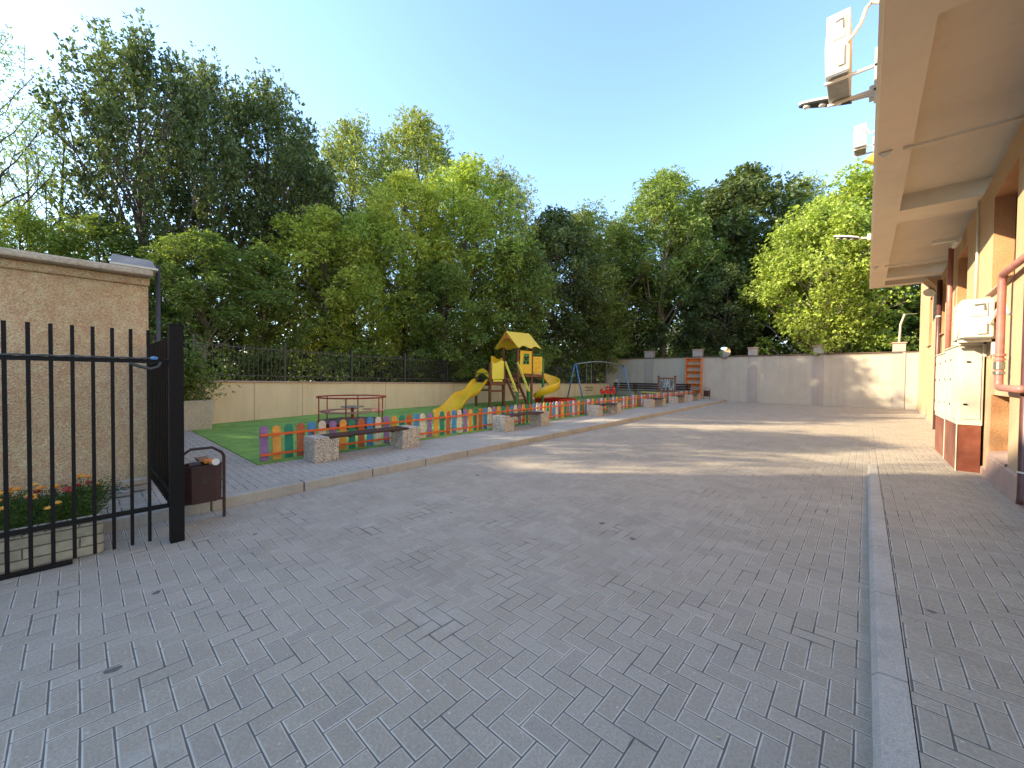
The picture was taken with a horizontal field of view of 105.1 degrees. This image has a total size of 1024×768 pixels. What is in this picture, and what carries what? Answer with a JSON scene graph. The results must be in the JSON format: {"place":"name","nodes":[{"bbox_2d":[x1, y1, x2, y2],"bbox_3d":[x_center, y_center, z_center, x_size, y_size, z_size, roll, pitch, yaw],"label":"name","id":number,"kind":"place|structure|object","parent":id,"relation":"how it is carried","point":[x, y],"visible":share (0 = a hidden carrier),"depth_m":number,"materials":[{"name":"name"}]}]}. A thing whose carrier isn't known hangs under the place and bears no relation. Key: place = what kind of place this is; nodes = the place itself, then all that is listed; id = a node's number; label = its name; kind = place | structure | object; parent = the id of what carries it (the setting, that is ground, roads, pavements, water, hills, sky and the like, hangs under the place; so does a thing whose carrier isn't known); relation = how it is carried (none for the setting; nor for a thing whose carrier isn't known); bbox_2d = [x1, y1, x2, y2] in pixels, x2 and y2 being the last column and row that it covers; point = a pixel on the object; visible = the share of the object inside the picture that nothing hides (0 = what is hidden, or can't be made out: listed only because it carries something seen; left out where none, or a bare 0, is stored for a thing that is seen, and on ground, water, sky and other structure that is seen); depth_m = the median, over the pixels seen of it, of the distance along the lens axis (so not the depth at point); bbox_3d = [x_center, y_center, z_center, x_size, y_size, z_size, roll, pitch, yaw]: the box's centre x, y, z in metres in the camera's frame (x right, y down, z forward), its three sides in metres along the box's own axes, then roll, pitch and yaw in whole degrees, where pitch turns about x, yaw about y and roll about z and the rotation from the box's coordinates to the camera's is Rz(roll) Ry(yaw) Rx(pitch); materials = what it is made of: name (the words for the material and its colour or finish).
{"place":"outdoors","nodes":[
{"label":"outdoors","id":0,"kind":"place"},
{"bbox_2d":[105,489,129,498],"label":"stone block","id":1,"kind":"structure","parent":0,"point":[126,492],"depth_m":4.46,"materials":[{"name":"stone"}]},
{"bbox_2d":[117,484,146,490],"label":"stone block","id":2,"kind":"structure","parent":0,"point":[140,487],"depth_m":4.68,"materials":[{"name":"stone"}]},
{"bbox_2d":[119,476,147,486],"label":"stone block","id":3,"kind":"structure","parent":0,"point":[137,481],"depth_m":4.65,"materials":[{"name":"stone"}]},
{"bbox_2d":[90,398,723,514],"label":"pavement","id":4,"kind":"structure","parent":0,"point":[242,474],"depth_m":6.82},
{"bbox_2d":[304,425,418,462],"bbox_3d":[-2.654,1.055,7.174,0.400,0.402,2.060,2,2,39],"label":"concrete bench","id":5,"kind":"object","parent":4,"relation":"on","point":[319,448],"visible":1,"depth_m":6.59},
{"bbox_2d":[185,380,609,423],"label":"wall","id":6,"kind":"structure","parent":4,"relation":"on","point":[253,400],"depth_m":14.12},
{"bbox_2d":[150,334,606,382],"bbox_3d":[-2.095,-0.709,19.424,1.398,1.577,32.061,1,1,36],"label":"iron railing","id":7,"kind":"object","parent":6,"relation":"on","point":[563,376],"visible":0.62,"depth_m":15.06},
{"bbox_2d":[191,394,667,464],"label":"artificial turf","id":8,"kind":"structure","parent":4,"relation":"on","point":[236,437],"depth_m":10.25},
{"bbox_2d":[184,399,214,430],"bbox_3d":[-8.226,0.777,9.660,0.638,0.740,1.359,2,2,42],"label":"concrete planter","id":9,"kind":"object","parent":8,"relation":"on","point":[198,414],"visible":0.32,"depth_m":9.72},
{"bbox_2d":[150,319,240,400],"bbox_3d":[-8.400,-0.525,9.485,1.427,2.158,3.043,2,2,42],"label":"planter shrub","id":10,"kind":"object","parent":9,"relation":"in","point":[192,373],"visible":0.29,"depth_m":9.82,"materials":[{"name":"green plant"}]},
{"bbox_2d":[316,394,386,424],"bbox_3d":[-4.387,0.739,10.771,1.800,0.820,1.800,2,2,42],"label":"merry go round","id":11,"kind":"object","parent":8,"relation":"on","point":[346,418],"visible":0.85,"depth_m":10.68,"materials":[{"name":"red paint"}]},
{"bbox_2d":[259,390,694,461],"bbox_3d":[4.314,0.837,16.693,0.061,0.597,26.739,2,1,39],"label":"picket fence","id":12,"kind":"object","parent":8,"relation":"on","point":[558,410],"visible":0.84,"depth_m":8.95,"materials":[{"name":"wood"}]},
{"bbox_2d":[433,331,559,415],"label":"play tower","id":13,"kind":"structure","parent":8,"relation":"on","point":[531,366],"depth_m":18.36,"materials":[{"name":"plastic"}]},
{"bbox_2d":[535,397,575,402],"bbox_3d":[2.383,0.889,21.607,1.600,0.220,1.600,2,2,42],"label":"sandbox","id":14,"kind":"object","parent":8,"relation":"on","point":[551,399],"visible":0.7,"depth_m":21.28,"materials":[{"name":"red paint"}]},
{"bbox_2d":[567,361,630,398],"bbox_3d":[5.971,-0.300,26.539,4.476,2.498,1.586,0,1,-31],"label":"swing set","id":15,"kind":"object","parent":8,"relation":"on","point":[591,362],"visible":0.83,"depth_m":26.07,"materials":[{"name":"blue metal"}]},
{"bbox_2d":[609,382,636,395],"bbox_3d":[8.402,0.397,29.674,0.600,1.003,2.040,0,2,-41],"label":"park bench","id":16,"kind":"object","parent":8,"relation":"on","point":[633,386],"visible":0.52,"depth_m":29.43,"materials":[{"name":"black wood"}]},
{"bbox_2d":[634,383,657,394],"bbox_3d":[9.854,0.427,28.902,2.040,1.003,0.600,2,2,40],"label":"park bench","id":17,"kind":"object","parent":8,"relation":"on","point":[643,385],"visible":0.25,"depth_m":29.06,"materials":[{"name":"black wood"}]},
{"bbox_2d":[657,376,676,391],"bbox_3d":[9.955,0.240,25.238,1.140,1.530,0.140,1,1,30],"label":"play blackboard","id":18,"kind":"object","parent":8,"relation":"on","point":[666,384],"visible":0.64,"depth_m":25.22,"materials":[{"name":"grey wood"}]},
{"bbox_2d":[661,384,690,392],"bbox_3d":[11.520,0.467,27.803,2.040,1.003,0.600,2,2,42],"label":"park bench","id":19,"kind":"object","parent":8,"relation":"on","point":[684,386],"visible":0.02,"depth_m":27.61,"materials":[{"name":"black wood"}]},
{"bbox_2d":[685,357,702,397],"bbox_3d":[12.767,-0.433,27.562,1.050,2.850,0.290,2,2,42],"label":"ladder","id":20,"kind":"object","parent":8,"relation":"on","point":[687,360],"visible":0.84,"depth_m":27.57,"materials":[{"name":"orange wood"}]},
{"bbox_2d":[493,411,548,431],"bbox_3d":[0.296,1.010,10.883,0.400,0.402,2.060,2,1,39],"label":"concrete bench","id":21,"kind":"object","parent":4,"relation":"on","point":[503,422],"visible":1,"depth_m":10.33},
{"bbox_2d":[588,402,621,416],"bbox_3d":[3.575,0.961,14.995,0.400,0.402,2.060,2,2,39],"label":"concrete bench","id":22,"kind":"object","parent":4,"relation":"on","point":[595,410],"visible":1,"depth_m":14.35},
{"bbox_2d":[643,397,665,407],"bbox_3d":[7.073,0.908,19.383,0.400,0.402,2.060,2,2,39],"label":"concrete bench","id":23,"kind":"object","parent":4,"relation":"on","point":[651,402],"visible":1,"depth_m":18.75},
{"bbox_2d":[668,395,686,403],"bbox_3d":[9.475,0.872,22.401,0.400,0.402,2.060,2,2,39],"label":"concrete bench","id":24,"kind":"object","parent":4,"relation":"on","point":[676,399],"visible":0.98,"depth_m":21.71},
{"bbox_2d":[685,394,699,400],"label":"concrete bench","id":25,"kind":"object","parent":4,"relation":"on","point":[691,397],"visible":0.93,"depth_m":24.29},
{"bbox_2d":[0,0,918,353],"label":"sky","id":26,"kind":"structure","parent":0,"point":[586,99],"materials":[{"name":"blue"}]},
{"bbox_2d":[0,401,920,767],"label":"road","id":27,"kind":"structure","parent":0,"point":[608,597],"depth_m":2.49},
{"bbox_2d":[0,495,103,574],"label":"brick planter","id":28,"kind":"object","parent":27,"relation":"on","point":[41,550],"visible":0.58,"depth_m":3.14,"materials":[{"name":"brick"}]},
{"bbox_2d":[0,483,49,513],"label":"marigold","id":29,"kind":"object","parent":28,"relation":"on","point":[19,501],"visible":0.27,"depth_m":3.55,"materials":[{"name":"green plant"}]},
{"bbox_2d":[0,487,49,508],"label":"marigold","id":30,"kind":"object","parent":28,"relation":"on","point":[11,490],"visible":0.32,"depth_m":3.66,"materials":[{"name":"green plant"}]},
{"bbox_2d":[0,506,55,540],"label":"marigold","id":31,"kind":"object","parent":28,"relation":"on","point":[10,523],"visible":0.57,"depth_m":3.12,"materials":[{"name":"green plant"}]},
{"bbox_2d":[0,493,65,528],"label":"marigold","id":32,"kind":"object","parent":28,"relation":"on","point":[36,506],"visible":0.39,"depth_m":3.29,"materials":[{"name":"green plant"}]},
{"bbox_2d":[0,482,91,517],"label":"marigold","id":33,"kind":"object","parent":28,"relation":"on","point":[38,489],"visible":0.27,"depth_m":3.52,"materials":[{"name":"green plant"}]},
{"bbox_2d":[10,497,90,534],"bbox_3d":[-3.847,1.090,3.294,0.556,0.220,0.497,1,1,22],"label":"marigold","id":34,"kind":"object","parent":28,"relation":"on","point":[37,520],"visible":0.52,"depth_m":3.26,"materials":[{"name":"green plant"}]},
{"bbox_2d":[33,485,110,521],"bbox_3d":[-3.861,1.050,3.447,0.582,0.324,0.529,2,2,42],"label":"marigold","id":35,"kind":"object","parent":28,"relation":"on","point":[66,489],"visible":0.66,"depth_m":3.42,"materials":[{"name":"green plant"}]},
{"bbox_2d":[37,480,123,505],"bbox_3d":[-4.169,1.069,3.792,0.484,0.264,0.616,2,2,42],"label":"marigold","id":36,"kind":"object","parent":28,"relation":"on","point":[79,488],"visible":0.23,"depth_m":3.83,"materials":[{"name":"green plant"}]},
{"bbox_2d":[60,474,128,495],"bbox_3d":[-4.300,1.058,4.021,0.541,0.272,0.577,0,1,-16],"label":"marigold","id":37,"kind":"object","parent":28,"relation":"on","point":[78,476],"visible":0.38,"depth_m":4.04,"materials":[{"name":"green plant"}]},
{"bbox_2d":[167,324,184,543],"bbox_3d":[-3.077,0.452,3.592,0.106,1.986,0.106,2,2,42],"label":"gate post","id":38,"kind":"object","parent":27,"relation":"on","point":[175,332],"visible":1,"depth_m":3.56,"materials":[{"name":"black metal"}]},
{"bbox_2d":[0,320,168,580],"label":"iron gate","id":39,"kind":"structure","parent":38,"relation":"attached to","point":[50,357],"depth_m":3.14,"materials":[{"name":"metal"}]},
{"bbox_2d":[150,338,168,502],"bbox_3d":[-3.979,0.368,4.433,2.350,1.700,0.036,2,2,42],"label":"iron side fence","id":40,"kind":"object","parent":38,"relation":"attached to","point":[159,427],"visible":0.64,"depth_m":4.36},
{"bbox_2d":[184,446,225,516],"bbox_3d":[-3.240,1.046,4.096,0.257,0.774,0.406,2,2,42],"label":"litter bin","id":41,"kind":"object","parent":27,"relation":"on","point":[204,483],"visible":0.69,"depth_m":4.04,"materials":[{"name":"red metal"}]},
{"bbox_2d":[870,408,1023,767],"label":"pavement","id":42,"kind":"structure","parent":0,"point":[956,540],"depth_m":2.64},
{"bbox_2d":[934,352,945,457],"bbox_3d":[9.161,0.426,8.190,0.346,2.134,1.459,2,2,42],"label":"electrical cabinet","id":43,"kind":"object","parent":42,"relation":"on","point":[939,405],"visible":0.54,"depth_m":8.24,"materials":[{"name":"beige metal"}]},
{"bbox_2d":[944,344,984,472],"bbox_3d":[8.183,0.412,7.139,0.312,2.184,1.429,2,2,42],"label":"electrical cabinet","id":44,"kind":"object","parent":42,"relation":"on","point":[963,389],"visible":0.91,"depth_m":6.67,"materials":[{"name":"beige metal"}]},
{"label":"woodland floor","id":45,"kind":"structure","parent":0,"visible":0},
{"bbox_2d":[0,201,92,259],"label":"locust tree","id":46,"kind":"object","parent":45,"relation":"on","point":[28,228],"visible":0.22,"depth_m":12.26,"materials":[{"name":"green plant"}]},
{"bbox_2d":[0,22,93,249],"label":"locust tree","id":47,"kind":"object","parent":45,"relation":"on","point":[29,113],"visible":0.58,"depth_m":14.14,"materials":[{"name":"green plant"}]},
{"bbox_2d":[0,108,101,259],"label":"locust tree","id":48,"kind":"object","parent":45,"relation":"on","point":[24,159],"visible":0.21,"depth_m":16.11,"materials":[{"name":"green plant"}]},
{"bbox_2d":[0,84,136,262],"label":"locust tree","id":49,"kind":"object","parent":45,"relation":"on","point":[34,175],"visible":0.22,"depth_m":15.52,"materials":[{"name":"green plant"}]},
{"bbox_2d":[17,210,173,343],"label":"broadleaf tree","id":50,"kind":"object","parent":45,"relation":"on","point":[97,239],"visible":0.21,"depth_m":13.31,"materials":[{"name":"green plant"}]},
{"bbox_2d":[27,7,238,299],"bbox_3d":[-13.963,-6.982,15.151,6.201,14.487,6.015,1,1,5],"label":"oak tree","id":51,"kind":"object","parent":45,"relation":"on","point":[107,108],"visible":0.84,"depth_m":13.97,"materials":[{"name":"green plant"}]},
{"bbox_2d":[143,254,225,370],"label":"broadleaf tree","id":52,"kind":"object","parent":45,"relation":"on","point":[165,336],"visible":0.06,"depth_m":13.08,"materials":[{"name":"green plant"}]},
{"bbox_2d":[133,225,276,378],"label":"sumac tree","id":53,"kind":"object","parent":45,"relation":"on","point":[216,261],"visible":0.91,"depth_m":12.79,"materials":[{"name":"green plant"}]},
{"bbox_2d":[131,40,295,379],"bbox_3d":[-13.104,-7.262,17.455,6.220,14.972,6.034,0,1,-27],"label":"oak tree","id":54,"kind":"object","parent":45,"relation":"on","point":[204,90],"visible":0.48,"depth_m":16.18,"materials":[{"name":"green plant"}]},
{"bbox_2d":[203,244,322,380],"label":"broadleaf tree","id":55,"kind":"object","parent":45,"relation":"on","point":[261,259],"visible":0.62,"depth_m":15.08,"materials":[{"name":"green plant"}]},
{"bbox_2d":[179,57,350,380],"bbox_3d":[-11.546,-7.561,19.367,7.110,15.526,7.330,2,1,38],"label":"oak tree","id":56,"kind":"object","parent":45,"relation":"on","point":[295,150],"visible":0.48,"depth_m":17.89,"materials":[{"name":"green plant"}]},
{"bbox_2d":[211,134,356,380],"bbox_3d":[-12.401,-6.982,22.871,7.418,14.196,7.238,1,1,16],"label":"maple tree","id":57,"kind":"object","parent":45,"relation":"on","point":[301,286],"visible":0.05,"depth_m":21.57,"materials":[{"name":"green plant"}]},
{"bbox_2d":[241,203,378,381],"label":"locust tree","id":58,"kind":"object","parent":45,"relation":"on","point":[328,223],"visible":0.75,"depth_m":17.07,"materials":[{"name":"green plant"}]},
{"bbox_2d":[297,108,415,381],"bbox_3d":[-10.631,-9.287,26.748,9.396,18.666,8.850,0,1,-23],"label":"poplar tree","id":59,"kind":"object","parent":45,"relation":"on","point":[347,139],"visible":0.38,"depth_m":25.61,"materials":[{"name":"green plant"}]},
{"bbox_2d":[305,206,425,381],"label":"locust tree","id":60,"kind":"object","parent":45,"relation":"on","point":[366,227],"visible":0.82,"depth_m":17.98,"materials":[{"name":"green plant"}]},
{"bbox_2d":[334,164,471,381],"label":"locust tree","id":61,"kind":"object","parent":45,"relation":"on","point":[402,191],"visible":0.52,"depth_m":19.89,"materials":[{"name":"green plant"}]},
{"bbox_2d":[344,105,484,381],"bbox_3d":[-7.152,-10.606,30.122,11.582,21.240,12.295,1,1,-2],"label":"poplar tree","id":62,"kind":"object","parent":45,"relation":"on","point":[415,139],"visible":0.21,"depth_m":27.94,"materials":[{"name":"green plant"}]},
{"bbox_2d":[393,262,494,381],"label":"broadleaf tree","id":63,"kind":"object","parent":45,"relation":"on","point":[446,350],"visible":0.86,"depth_m":18.94,"materials":[{"name":"green plant"}]},
{"bbox_2d":[397,151,540,382],"bbox_3d":[-2.463,-6.583,22.828,8.230,13.609,7.973,0,1,-16],"label":"locust tree","id":64,"kind":"object","parent":45,"relation":"on","point":[462,189],"visible":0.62,"depth_m":21.28,"materials":[{"name":"green plant"}]},
{"bbox_2d":[152,294,847,382],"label":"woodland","id":65,"kind":"object","parent":45,"relation":"on","point":[436,379],"depth_m":31.87,"materials":[{"name":"green plant"}]},
{"bbox_2d":[453,154,550,349],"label":"poplar tree","id":66,"kind":"object","parent":45,"relation":"on","point":[501,175],"visible":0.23,"depth_m":26.38,"materials":[{"name":"green plant"}]},
{"bbox_2d":[460,236,561,382],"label":"broadleaf tree","id":67,"kind":"object","parent":45,"relation":"on","point":[534,315],"visible":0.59,"depth_m":21.81,"materials":[{"name":"green plant"}]},
{"bbox_2d":[152,327,919,382],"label":"undergrowth","id":68,"kind":"object","parent":45,"relation":"on","point":[302,363],"visible":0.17,"depth_m":17.94,"materials":[{"name":"green plant"}]},
{"bbox_2d":[185,328,916,382],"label":"forest understorey","id":69,"kind":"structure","parent":45,"relation":"on","point":[315,379],"depth_m":27.46,"materials":[{"name":"green plant"}]},
{"bbox_2d":[503,203,614,372],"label":"maple tree","id":70,"kind":"object","parent":45,"relation":"on","point":[558,224],"visible":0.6,"depth_m":27.24,"materials":[{"name":"green plant"}]},
{"bbox_2d":[558,240,632,382],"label":"broadleaf tree","id":71,"kind":"object","parent":45,"relation":"on","point":[594,356],"visible":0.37,"depth_m":30.20,"materials":[{"name":"green plant"}]},
{"bbox_2d":[533,196,663,382],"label":"poplar tree","id":72,"kind":"object","parent":45,"relation":"on","point":[586,217],"visible":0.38,"depth_m":30.06,"materials":[{"name":"green plant"}]},
{"bbox_2d":[560,224,681,373],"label":"broadleaf tree","id":73,"kind":"object","parent":45,"relation":"on","point":[644,329],"visible":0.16,"depth_m":32.34,"materials":[{"name":"green plant"}]},
{"bbox_2d":[602,263,675,357],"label":"maple tree","id":74,"kind":"object","parent":45,"relation":"on","point":[657,337],"visible":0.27,"depth_m":32.45,"materials":[{"name":"green plant"}]},
{"bbox_2d":[605,164,731,356],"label":"sumac tree","id":75,"kind":"object","parent":45,"relation":"on","point":[663,191],"visible":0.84,"depth_m":30.88,"materials":[{"name":"green plant"}]},
{"bbox_2d":[652,186,775,356],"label":"maple tree","id":76,"kind":"object","parent":45,"relation":"on","point":[670,340],"visible":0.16,"depth_m":34.85,"materials":[{"name":"green plant"}]},
{"bbox_2d":[680,262,777,356],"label":"maple tree","id":77,"kind":"object","parent":45,"relation":"on","point":[721,282],"visible":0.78,"depth_m":28.88,"materials":[{"name":"green plant"}]},
{"bbox_2d":[666,161,812,355],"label":"maple tree","id":78,"kind":"object","parent":45,"relation":"on","point":[747,191],"visible":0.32,"depth_m":32.19,"materials":[{"name":"green plant"}]},
{"bbox_2d":[750,166,839,351],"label":"poplar tree","id":79,"kind":"object","parent":45,"relation":"on","point":[812,193],"visible":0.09,"depth_m":35.09,"materials":[{"name":"green plant"}]},
{"bbox_2d":[737,196,920,356],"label":"linden tree","id":80,"kind":"object","parent":45,"relation":"on","point":[838,217],"visible":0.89,"depth_m":23.88,"materials":[{"name":"green plant"}]},
{"bbox_2d":[748,157,920,352],"bbox_3d":[24.538,-7.550,27.483,13.635,15.934,14.167,1,1,33],"label":"linden tree","id":81,"kind":"object","parent":45,"relation":"on","point":[857,190],"visible":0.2,"depth_m":25.54,"materials":[{"name":"green plant"}]},
{"bbox_2d":[849,298,919,352],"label":"maple tree","id":82,"kind":"object","parent":45,"relation":"on","point":[909,330],"visible":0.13,"depth_m":25.24,"materials":[{"name":"green plant"}]},
{"label":"ground","id":83,"kind":"structure","parent":0,"visible":0},
{"bbox_2d":[0,247,152,498],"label":"plaster outbuilding","id":84,"kind":"structure","parent":83,"relation":"on","point":[39,292],"depth_m":4.44,"materials":[{"name":"paint"}]},
{"bbox_2d":[109,254,157,277],"bbox_3d":[-4.704,-1.483,4.862,0.540,0.162,0.415,2,2,42],"label":"metal vent box","id":85,"kind":"object","parent":84,"relation":"on","point":[117,259],"visible":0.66,"depth_m":4.70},
{"bbox_2d":[155,265,160,341],"bbox_3d":[-4.495,-0.109,4.988,0.042,2.780,0.042,2,2,42],"label":"drainpipe","id":86,"kind":"object","parent":84,"relation":"attached to","point":[158,309],"visible":0.41,"depth_m":4.96,"materials":[{"name":"grey metal"}]},
{"bbox_2d":[103,400,725,533],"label":"kerb","id":87,"kind":"structure","parent":83,"relation":"on","point":[235,499],"depth_m":5.61,"materials":[{"name":"concrete"}]},
{"bbox_2d":[604,342,918,409],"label":"boundary wall","id":88,"kind":"structure","parent":83,"relation":"on","point":[888,380],"depth_m":23.73,"materials":[{"name":"concrete"}]},
{"bbox_2d":[718,347,730,357],"bbox_3d":[14.225,-2.118,26.216,0.732,0.730,0.366,2,2,42],"label":"traffic mirror","id":89,"kind":"object","parent":88,"relation":"attached to","point":[724,352],"visible":1,"depth_m":26.11,"materials":[{"name":"silver metal"}]},
{"bbox_2d":[645,352,902,358],"bbox_3d":[14.343,-1.821,26.278,16.801,0.052,0.023,2,2,42],"label":"wall cable","id":90,"kind":"object","parent":88,"relation":"attached to","point":[755,356],"depth_m":25.20,"materials":[{"name":"black metal"}]},
{"bbox_2d":[868,464,919,767],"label":"kerb","id":91,"kind":"structure","parent":83,"relation":"on","point":[893,738],"depth_m":2.02,"materials":[{"name":"concrete"}]},
{"bbox_2d":[869,0,1023,511],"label":"apartment building","id":92,"kind":"structure","parent":83,"relation":"on","point":[946,67],"depth_m":5.78,"materials":[{"name":"paint"}]},
{"bbox_2d":[799,85,873,109],"bbox_3d":[6.192,-5.409,7.486,1.168,0.419,0.280,2,2,42],"label":"wall street light","id":93,"kind":"object","parent":92,"relation":"attached to","point":[820,102],"visible":0.65,"depth_m":7.57,"materials":[{"name":"grey metal"}]},
{"bbox_2d":[824,0,878,107],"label":"air conditioner","id":94,"kind":"object","parent":92,"relation":"attached to","point":[839,73],"visible":0.99,"depth_m":6.53,"materials":[{"name":"white paint"}]},
{"bbox_2d":[834,233,870,240],"bbox_3d":[12.663,-5.441,14.578,1.068,0.389,0.280,2,2,42],"label":"wall street light","id":95,"kind":"object","parent":92,"relation":"attached to","point":[850,237],"visible":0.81,"depth_m":14.54,"materials":[{"name":"grey metal"}]},
{"bbox_2d":[853,123,874,157],"bbox_3d":[12.541,-8.612,13.969,0.568,1.012,0.924,2,2,42],"label":"air conditioner","id":96,"kind":"object","parent":92,"relation":"attached to","point":[860,141],"visible":1,"depth_m":13.81,"materials":[{"name":"white paint"}]},
{"bbox_2d":[872,257,947,269],"bbox_3d":[11.322,-3.413,11.163,1.560,0.087,0.080,2,2,42],"label":"linear light","id":97,"kind":"object","parent":92,"relation":"attached to","point":[875,268],"visible":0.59,"depth_m":11.10,"materials":[{"name":"white paint"}]},
{"bbox_2d":[923,287,935,296],"bbox_3d":[14.095,-3.137,13.244,0.300,0.354,0.345,2,2,42],"label":"wall lamp","id":98,"kind":"object","parent":92,"relation":"attached to","point":[930,291],"visible":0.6,"depth_m":13.20,"materials":[{"name":"glass"}]},
{"bbox_2d":[932,280,942,428],"bbox_3d":[12.996,-0.883,11.969,0.140,4.550,0.136,2,2,42],"label":"downpipe","id":99,"kind":"object","parent":92,"relation":"attached to","point":[938,316],"visible":0.77,"depth_m":11.92,"materials":[{"name":"brown metal"}]},
{"bbox_2d":[932,236,962,248],"bbox_3d":[9.898,-3.210,8.947,0.445,0.159,0.600,2,2,42],"label":"security camera","id":100,"kind":"object","parent":92,"relation":"attached to","point":[957,240],"visible":1,"depth_m":8.84,"materials":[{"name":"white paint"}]},
{"bbox_2d":[945,248,953,351],"bbox_3d":[10.921,-2.011,9.788,0.097,2.750,0.097,2,2,42],"label":"downpipe","id":101,"kind":"object","parent":92,"relation":"attached to","point":[949,297],"depth_m":9.76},
{"bbox_2d":[879,115,1023,157],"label":"linear light","id":102,"kind":"object","parent":92,"relation":"attached to","point":[961,133],"visible":1,"depth_m":5.28,"materials":[{"name":"white paint"}]},
{"bbox_2d":[974,200,979,298],"bbox_3d":[8.630,-2.423,7.272,0.035,1.930,0.035,2,2,42],"label":"conduit pipe","id":103,"kind":"object","parent":92,"relation":"attached to","point":[977,249],"visible":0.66,"depth_m":7.26,"materials":[{"name":"white paint"}]},
{"bbox_2d":[952,298,1011,356],"bbox_3d":[7.134,-0.878,5.985,0.391,0.862,1.708,2,2,42],"label":"air conditioner","id":104,"kind":"object","parent":92,"relation":"attached to","point":[973,322],"visible":0.98,"depth_m":6.05,"materials":[{"name":"white paint"}]},
{"bbox_2d":[993,253,1023,392],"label":"gas pipe","id":105,"kind":"object","parent":92,"relation":"attached to","point":[999,359],"visible":1,"depth_m":5.24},
{"bbox_2d":[1015,297,1023,505],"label":"downpipe","id":106,"kind":"object","parent":92,"relation":"attached to","point":[1020,483],"visible":1,"depth_m":4.51,"materials":[{"name":"brown metal"}]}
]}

